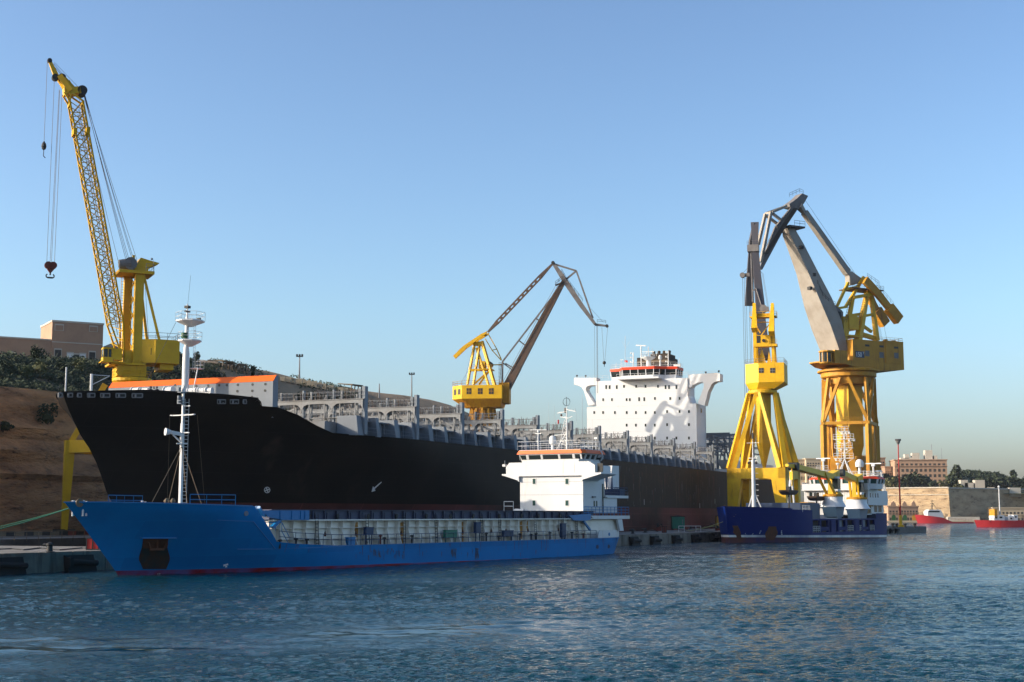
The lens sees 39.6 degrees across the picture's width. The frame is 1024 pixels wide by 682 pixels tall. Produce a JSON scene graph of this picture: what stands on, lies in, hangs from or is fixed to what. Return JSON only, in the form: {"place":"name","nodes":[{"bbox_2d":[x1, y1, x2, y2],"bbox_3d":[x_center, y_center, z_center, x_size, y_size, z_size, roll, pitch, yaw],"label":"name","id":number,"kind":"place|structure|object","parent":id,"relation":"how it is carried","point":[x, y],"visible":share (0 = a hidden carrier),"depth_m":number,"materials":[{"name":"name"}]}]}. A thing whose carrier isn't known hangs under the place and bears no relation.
{"place":"outdoors","nodes":[
{"label":"outdoors","id":0,"kind":"place"},
{"bbox_2d":[0,360,543,531],"bbox_3d":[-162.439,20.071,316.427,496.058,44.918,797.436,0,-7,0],"label":"hill","id":1,"kind":"structure","parent":0,"point":[31,461],"depth_m":249.83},
{"bbox_2d":[0,421,14,431],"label":"bush","id":2,"kind":"object","parent":1,"relation":"on","point":[6,426],"visible":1,"depth_m":240.04,"materials":[{"name":"green plant"}]},
{"bbox_2d":[0,359,19,375],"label":"bush","id":3,"kind":"object","parent":1,"relation":"on","point":[6,364],"visible":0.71,"depth_m":266.26,"materials":[{"name":"green plant"}]},
{"bbox_2d":[15,365,32,378],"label":"bush","id":4,"kind":"object","parent":1,"relation":"on","point":[26,371],"visible":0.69,"depth_m":270.28,"materials":[{"name":"green plant"}]},
{"bbox_2d":[28,344,49,358],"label":"bush","id":5,"kind":"object","parent":1,"relation":"on","point":[35,352],"visible":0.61,"depth_m":308.36,"materials":[{"name":"green plant"}]},
{"bbox_2d":[33,360,47,377],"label":"bush","id":6,"kind":"object","parent":1,"relation":"on","point":[41,365],"visible":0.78,"depth_m":279.68,"materials":[{"name":"green plant"}]},
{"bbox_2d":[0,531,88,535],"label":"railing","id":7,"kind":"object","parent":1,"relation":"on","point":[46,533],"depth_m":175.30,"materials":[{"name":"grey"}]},
{"bbox_2d":[36,403,57,423],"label":"bush","id":8,"kind":"object","parent":1,"relation":"on","point":[46,415],"visible":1,"depth_m":250.12,"materials":[{"name":"green plant"}]},
{"bbox_2d":[0,320,103,359],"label":"stone building","id":9,"kind":"structure","parent":1,"relation":"on","point":[61,338],"depth_m":349.29,"materials":[{"name":"stone"}]},
{"bbox_2d":[54,348,61,358],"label":"window","id":10,"kind":"structure","parent":9,"relation":"in","point":[56,350],"depth_m":347.59,"materials":[{"name":"grey glass"}]},
{"bbox_2d":[55,324,63,330],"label":"window","id":11,"kind":"structure","parent":9,"relation":"in","point":[58,327],"depth_m":348.36,"materials":[{"name":"beige glass"}]},
{"bbox_2d":[66,352,73,356],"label":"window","id":12,"kind":"structure","parent":9,"relation":"in","point":[68,353],"depth_m":348.95,"materials":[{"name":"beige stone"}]},
{"bbox_2d":[88,351,95,359],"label":"window","id":13,"kind":"structure","parent":9,"relation":"in","point":[92,354],"depth_m":351.69,"materials":[{"name":"grey glass"}]},
{"bbox_2d":[89,325,97,331],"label":"window","id":14,"kind":"structure","parent":9,"relation":"in","point":[92,328],"depth_m":352.46,"materials":[{"name":"grey glass"}]},
{"bbox_2d":[54,360,65,373],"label":"bush","id":15,"kind":"object","parent":1,"relation":"on","point":[60,363],"visible":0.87,"depth_m":297.88,"materials":[{"name":"green plant"}]},
{"bbox_2d":[72,358,86,373],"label":"bush","id":16,"kind":"object","parent":1,"relation":"on","point":[79,364],"visible":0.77,"depth_m":305.48,"materials":[{"name":"green plant"}]},
{"bbox_2d":[87,363,107,374],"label":"bush","id":17,"kind":"object","parent":1,"relation":"on","point":[98,366],"visible":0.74,"depth_m":311.14,"materials":[{"name":"green plant"}]},
{"bbox_2d":[192,351,200,359],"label":"bush","id":18,"kind":"object","parent":1,"relation":"on","point":[197,356],"visible":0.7,"depth_m":362.16,"materials":[{"name":"green plant"}]},
{"bbox_2d":[0,349,435,426],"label":"scrub","id":19,"kind":"object","parent":1,"relation":"on","point":[77,379],"visible":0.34,"depth_m":299.08,"materials":[{"name":"green plant"}]},
{"bbox_2d":[207,360,236,369],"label":"ruined canopy","id":20,"kind":"object","parent":1,"relation":"on","point":[226,362],"visible":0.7,"depth_m":363.40,"materials":[{"name":"brown"}]},
{"bbox_2d":[224,363,248,372],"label":"ruined canopy","id":21,"kind":"object","parent":1,"relation":"on","point":[240,365],"visible":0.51,"depth_m":366.92,"materials":[{"name":"brown"}]},
{"bbox_2d":[250,366,255,375],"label":"bush","id":22,"kind":"object","parent":1,"relation":"on","point":[253,368],"visible":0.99,"depth_m":367.49,"materials":[{"name":"green plant"}]},
{"bbox_2d":[285,377,291,381],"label":"ridge block","id":23,"kind":"structure","parent":1,"relation":"on","point":[288,379],"depth_m":379.07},
{"bbox_2d":[296,354,302,384],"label":"lamp mast","id":24,"kind":"object","parent":1,"relation":"on","point":[300,355],"visible":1,"depth_m":384.66,"materials":[{"name":"grey metal"}]},
{"bbox_2d":[296,378,302,383],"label":"ridge block","id":25,"kind":"structure","parent":1,"relation":"on","point":[299,380],"depth_m":382.88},
{"bbox_2d":[294,391,313,399],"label":"bush","id":26,"kind":"object","parent":1,"relation":"on","point":[298,394],"visible":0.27,"depth_m":365.83,"materials":[{"name":"green plant"}]},
{"bbox_2d":[311,381,316,387],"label":"ridge block","id":27,"kind":"structure","parent":1,"relation":"on","point":[314,383],"depth_m":390.56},
{"bbox_2d":[313,393,331,399],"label":"bush","id":28,"kind":"object","parent":1,"relation":"on","point":[321,396],"visible":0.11,"depth_m":372.23,"materials":[{"name":"green plant"}]},
{"bbox_2d":[338,383,362,392],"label":"ruined canopy","id":29,"kind":"object","parent":1,"relation":"on","point":[354,385],"visible":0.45,"depth_m":429.21,"materials":[{"name":"brown"}]},
{"bbox_2d":[409,373,414,396],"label":"lamp mast","id":30,"kind":"object","parent":1,"relation":"on","point":[411,374],"visible":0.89,"depth_m":452.55,"materials":[{"name":"grey metal"}]},
{"bbox_2d":[0,527,900,573],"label":"quay wall","id":31,"kind":"structure","parent":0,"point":[43,562],"depth_m":127.39,"materials":[{"name":"concrete"}]},
{"bbox_2d":[0,557,28,574],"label":"fender","id":32,"kind":"object","parent":31,"relation":"attached to","point":[12,565],"visible":0.9,"depth_m":119.64,"materials":[{"name":"black rubber"}]},
{"bbox_2d":[64,554,98,571],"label":"fender","id":33,"kind":"object","parent":31,"relation":"attached to","point":[76,563],"visible":0.92,"depth_m":126.30,"materials":[{"name":"black rubber"}]},
{"bbox_2d":[629,536,641,545],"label":"fender","id":34,"kind":"object","parent":31,"relation":"attached to","point":[634,540],"visible":0.92,"depth_m":233.04,"materials":[{"name":"black rubber"}]},
{"bbox_2d":[650,536,661,544],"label":"fender","id":35,"kind":"object","parent":31,"relation":"attached to","point":[654,540],"visible":0.92,"depth_m":240.39,"materials":[{"name":"black rubber"}]},
{"bbox_2d":[671,535,682,542],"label":"fender","id":36,"kind":"object","parent":31,"relation":"attached to","point":[676,539],"visible":0.92,"depth_m":249.01,"materials":[{"name":"black rubber"}]},
{"bbox_2d":[691,534,701,542],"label":"fender","id":37,"kind":"object","parent":31,"relation":"attached to","point":[695,538],"visible":0.92,"depth_m":256.87,"materials":[{"name":"black rubber"}]},
{"bbox_2d":[709,534,719,541],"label":"fender","id":38,"kind":"object","parent":31,"relation":"attached to","point":[713,537],"visible":0.92,"depth_m":265.05,"materials":[{"name":"black rubber"}]},
{"bbox_2d":[0,526,926,552],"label":"quay","id":39,"kind":"structure","parent":0,"point":[68,541],"depth_m":201.35,"materials":[{"name":"concrete"}]},
{"bbox_2d":[0,547,85,549],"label":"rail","id":40,"kind":"object","parent":39,"relation":"on","point":[41,547],"visible":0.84,"depth_m":136.20,"materials":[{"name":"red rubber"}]},
{"bbox_2d":[0,530,89,542],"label":"guard rail","id":41,"kind":"object","parent":39,"relation":"on","point":[38,536],"visible":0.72,"depth_m":173.85,"materials":[{"name":"grey"}]},
{"bbox_2d":[42,542,54,552],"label":"bollard","id":42,"kind":"object","parent":39,"relation":"on","point":[49,545],"visible":1,"depth_m":122.93,"materials":[{"name":"grey metal"}]},
{"bbox_2d":[86,538,98,549],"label":"red container","id":43,"kind":"object","parent":39,"relation":"on","point":[91,544],"visible":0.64,"depth_m":134.42,"materials":[{"name":"paint"}]},
{"bbox_2d":[41,58,179,535],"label":"lattice crane","id":44,"kind":"object","parent":39,"relation":"on","point":[124,361],"visible":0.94,"depth_m":234.29,"materials":[{"name":"yellow metal"}]},
{"bbox_2d":[452,261,608,431],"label":"level luffing crane","id":45,"kind":"object","parent":39,"relation":"on","point":[487,398],"visible":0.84,"depth_m":361.93,"materials":[{"name":"yellow metal"}]},
{"bbox_2d":[655,523,661,530],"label":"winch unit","id":46,"kind":"object","parent":39,"relation":"on","point":[657,528],"visible":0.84,"depth_m":274.99,"materials":[{"name":"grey metal"}]},
{"bbox_2d":[670,515,684,529],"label":"site cabin","id":47,"kind":"object","parent":39,"relation":"on","point":[677,521],"visible":0.89,"depth_m":311.28,"materials":[{"name":"green metal"}]},
{"bbox_2d":[715,516,719,527],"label":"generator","id":48,"kind":"object","parent":39,"relation":"on","point":[716,520],"visible":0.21,"depth_m":347.98,"materials":[{"name":"yellow metal"}]},
{"bbox_2d":[726,222,800,506],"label":"portal crane","id":49,"kind":"object","parent":39,"relation":"on","point":[764,380],"visible":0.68,"depth_m":352.48,"materials":[{"name":"yellow metal"}]},
{"bbox_2d":[758,188,903,490],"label":"heavy crane","id":50,"kind":"object","parent":39,"relation":"on","point":[849,365],"visible":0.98,"depth_m":422.65,"materials":[{"name":"yellow metal"}]},
{"bbox_2d":[895,439,903,526],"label":"lamp mast","id":51,"kind":"object","parent":39,"relation":"on","point":[900,515],"visible":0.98,"depth_m":389.68,"materials":[{"name":"red metal"}]},
{"bbox_2d":[0,522,1023,681],"bbox_3d":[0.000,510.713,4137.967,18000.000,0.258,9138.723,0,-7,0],"label":"water","id":52,"kind":"structure","parent":0,"point":[940,602],"depth_m":68.98,"materials":[{"name":"teal liquid"}]},
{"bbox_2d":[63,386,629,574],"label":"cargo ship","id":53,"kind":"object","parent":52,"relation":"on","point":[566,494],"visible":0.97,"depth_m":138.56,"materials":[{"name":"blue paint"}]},
{"bbox_2d":[0,508,66,526],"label":"mooring line","id":54,"kind":"object","parent":53,"relation":"attached to","point":[29,519],"visible":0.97,"depth_m":114.13,"materials":[{"name":"green fabric"}]},
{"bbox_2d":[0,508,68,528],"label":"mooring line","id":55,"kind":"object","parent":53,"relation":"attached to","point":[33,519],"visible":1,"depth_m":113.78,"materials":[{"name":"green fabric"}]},
{"bbox_2d":[56,276,774,531],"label":"container ship","id":56,"kind":"object","parent":52,"relation":"on","point":[258,445],"visible":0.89,"depth_m":204.13,"materials":[{"name":"black paint"}]},
{"bbox_2d":[717,426,887,542],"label":"supply ship","id":57,"kind":"object","parent":52,"relation":"on","point":[840,504],"visible":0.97,"depth_m":281.70,"materials":[{"name":"blue paint"}]},
{"bbox_2d":[915,503,973,522],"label":"tugboat","id":58,"kind":"object","parent":52,"relation":"on","point":[932,516],"visible":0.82,"depth_m":851.34,"materials":[{"name":"red paint"}]},
{"bbox_2d":[974,486,1023,526],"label":"tugboat","id":59,"kind":"object","parent":52,"relation":"on","point":[996,520],"visible":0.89,"depth_m":576.12,"materials":[{"name":"red paint"}]},
{"bbox_2d":[0,0,1023,504],"label":"sky","id":60,"kind":"structure","parent":0,"point":[360,189],"materials":[{"name":"blue"}]},
{"bbox_2d":[661,526,666,532],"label":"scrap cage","id":61,"kind":"object","parent":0,"point":[663,529],"visible":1,"depth_m":262.80,"materials":[{"name":"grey metal"}]},
{"bbox_2d":[798,459,804,484],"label":"stone building","id":62,"kind":"structure","parent":0,"point":[802,475],"depth_m":1080.67,"materials":[{"name":"grey stone"}]},
{"bbox_2d":[802,474,1023,495],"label":"garden hill","id":63,"kind":"structure","parent":0,"point":[988,484],"depth_m":1005.46,"materials":[{"name":"green plant"}]},
{"bbox_2d":[804,458,820,483],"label":"stone building","id":64,"kind":"structure","parent":63,"relation":"on","point":[812,462],"depth_m":1076.56,"materials":[{"name":"grey"}]},
{"bbox_2d":[880,457,885,469],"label":"stone building","id":65,"kind":"structure","parent":63,"relation":"on","point":[882,460],"depth_m":1066.78,"materials":[{"name":"stone"}]},
{"bbox_2d":[881,466,891,475],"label":"stone building","id":66,"kind":"structure","parent":63,"relation":"on","point":[886,469],"depth_m":1056.22,"materials":[{"name":"stone"}]},
{"bbox_2d":[883,472,898,486],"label":"tree","id":67,"kind":"object","parent":63,"relation":"on","point":[886,475],"visible":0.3,"depth_m":1020.20,"materials":[{"name":"green plant"}]},
{"bbox_2d":[885,477,897,486],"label":"tree","id":68,"kind":"object","parent":63,"relation":"on","point":[889,482],"visible":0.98,"depth_m":1004.71,"materials":[{"name":"green plant"}]},
{"bbox_2d":[893,481,902,486],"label":"tree","id":69,"kind":"object","parent":63,"relation":"on","point":[896,483],"visible":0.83,"depth_m":1001.88,"materials":[{"name":"green plant"}]},
{"bbox_2d":[895,474,912,486],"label":"tree","id":70,"kind":"object","parent":63,"relation":"on","point":[904,480],"visible":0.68,"depth_m":1011.84,"materials":[{"name":"green plant"}]},
{"bbox_2d":[908,470,920,486],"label":"tree","id":71,"kind":"object","parent":63,"relation":"on","point":[913,476],"visible":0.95,"depth_m":1012.98,"materials":[{"name":"green plant"}]},
{"bbox_2d":[889,444,947,485],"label":"stone building","id":72,"kind":"structure","parent":63,"relation":"on","point":[932,467],"depth_m":1044.54,"materials":[{"name":"stone"}]},
{"bbox_2d":[915,475,931,486],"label":"tree","id":73,"kind":"object","parent":63,"relation":"on","point":[921,480],"visible":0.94,"depth_m":1013.26,"materials":[{"name":"green plant"}]},
{"bbox_2d":[924,481,938,486],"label":"tree","id":74,"kind":"object","parent":63,"relation":"on","point":[932,484],"visible":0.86,"depth_m":1008.39,"materials":[{"name":"green plant"}]},
{"bbox_2d":[937,480,950,486],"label":"tree","id":75,"kind":"object","parent":63,"relation":"on","point":[944,484],"visible":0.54,"depth_m":1001.63,"materials":[{"name":"green plant"}]},
{"bbox_2d":[945,475,958,486],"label":"tree","id":76,"kind":"object","parent":63,"relation":"on","point":[952,480],"visible":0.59,"depth_m":1010.91,"materials":[{"name":"green plant"}]},
{"bbox_2d":[885,469,1023,488],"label":"wood","id":77,"kind":"object","parent":63,"relation":"on","point":[970,474],"visible":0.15,"depth_m":1084.90,"materials":[{"name":"green plant"}]},
{"bbox_2d":[949,464,963,479],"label":"tree","id":78,"kind":"object","parent":63,"relation":"on","point":[955,472],"visible":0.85,"depth_m":1033.13,"materials":[{"name":"green plant"}]},
{"bbox_2d":[953,483,964,487],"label":"tree","id":79,"kind":"object","parent":63,"relation":"on","point":[957,485],"visible":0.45,"depth_m":998.70,"materials":[{"name":"green plant"}]},
{"bbox_2d":[958,480,967,487],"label":"stone building","id":80,"kind":"structure","parent":63,"relation":"on","point":[963,482],"depth_m":1000.31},
{"bbox_2d":[965,483,973,487],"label":"stone building","id":81,"kind":"structure","parent":63,"relation":"on","point":[970,485],"depth_m":1000.06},
{"bbox_2d":[972,480,984,487],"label":"stone building","id":82,"kind":"structure","parent":63,"relation":"on","point":[979,483],"depth_m":1000.23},
{"bbox_2d":[969,477,988,487],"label":"tree","id":83,"kind":"object","parent":63,"relation":"on","point":[986,481],"visible":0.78,"depth_m":1005.97,"materials":[{"name":"green plant"}]},
{"bbox_2d":[986,476,1005,487],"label":"tree","id":84,"kind":"object","parent":63,"relation":"on","point":[996,482],"visible":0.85,"depth_m":1007.30,"materials":[{"name":"green plant"}]},
{"bbox_2d":[994,477,1014,487],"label":"tree","id":85,"kind":"object","parent":63,"relation":"on","point":[1008,483],"visible":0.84,"depth_m":1007.19,"materials":[{"name":"green plant"}]},
{"bbox_2d":[1009,469,1017,478],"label":"tree","id":86,"kind":"object","parent":63,"relation":"on","point":[1012,473],"visible":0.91,"depth_m":1025.56,"materials":[{"name":"green plant"}]},
{"bbox_2d":[1009,488,1020,496],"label":"stone building","id":87,"kind":"structure","parent":63,"relation":"on","point":[1014,490],"depth_m":999.55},
{"bbox_2d":[1012,477,1023,487],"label":"tree","id":88,"kind":"object","parent":63,"relation":"on","point":[1019,482],"visible":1,"depth_m":1012.50,"materials":[{"name":"green plant"}]},
{"bbox_2d":[887,521,974,521],"bbox_3d":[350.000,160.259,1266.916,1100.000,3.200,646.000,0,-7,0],"label":"quay","id":89,"kind":"structure","parent":0,"point":[916,521],"depth_m":946.42,"materials":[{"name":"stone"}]},
{"bbox_2d":[884,501,898,520],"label":"stone building","id":90,"kind":"structure","parent":89,"relation":"on","point":[892,510],"depth_m":952.10,"materials":[{"name":"stone"}]},
{"bbox_2d":[899,501,918,520],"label":"stone building","id":91,"kind":"structure","parent":89,"relation":"on","point":[908,513],"depth_m":951.03,"materials":[{"name":"stone"}]},
{"bbox_2d":[881,487,949,518],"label":"bastion wall","id":92,"kind":"structure","parent":89,"relation":"on","point":[922,498],"depth_m":964.34,"materials":[{"name":"beige stone"}]},
{"bbox_2d":[946,517,979,520],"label":"stone building","id":93,"kind":"structure","parent":89,"relation":"on","point":[964,518],"depth_m":949.64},
{"bbox_2d":[948,487,1023,519],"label":"bastion wall","id":94,"kind":"structure","parent":89,"relation":"on","point":[969,502],"depth_m":975.23,"materials":[{"name":"beige stone"}]},
{"bbox_2d":[986,507,1023,519],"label":"stone building","id":95,"kind":"structure","parent":89,"relation":"on","point":[1007,511],"depth_m":958.06,"materials":[{"name":"grey"}]}
]}

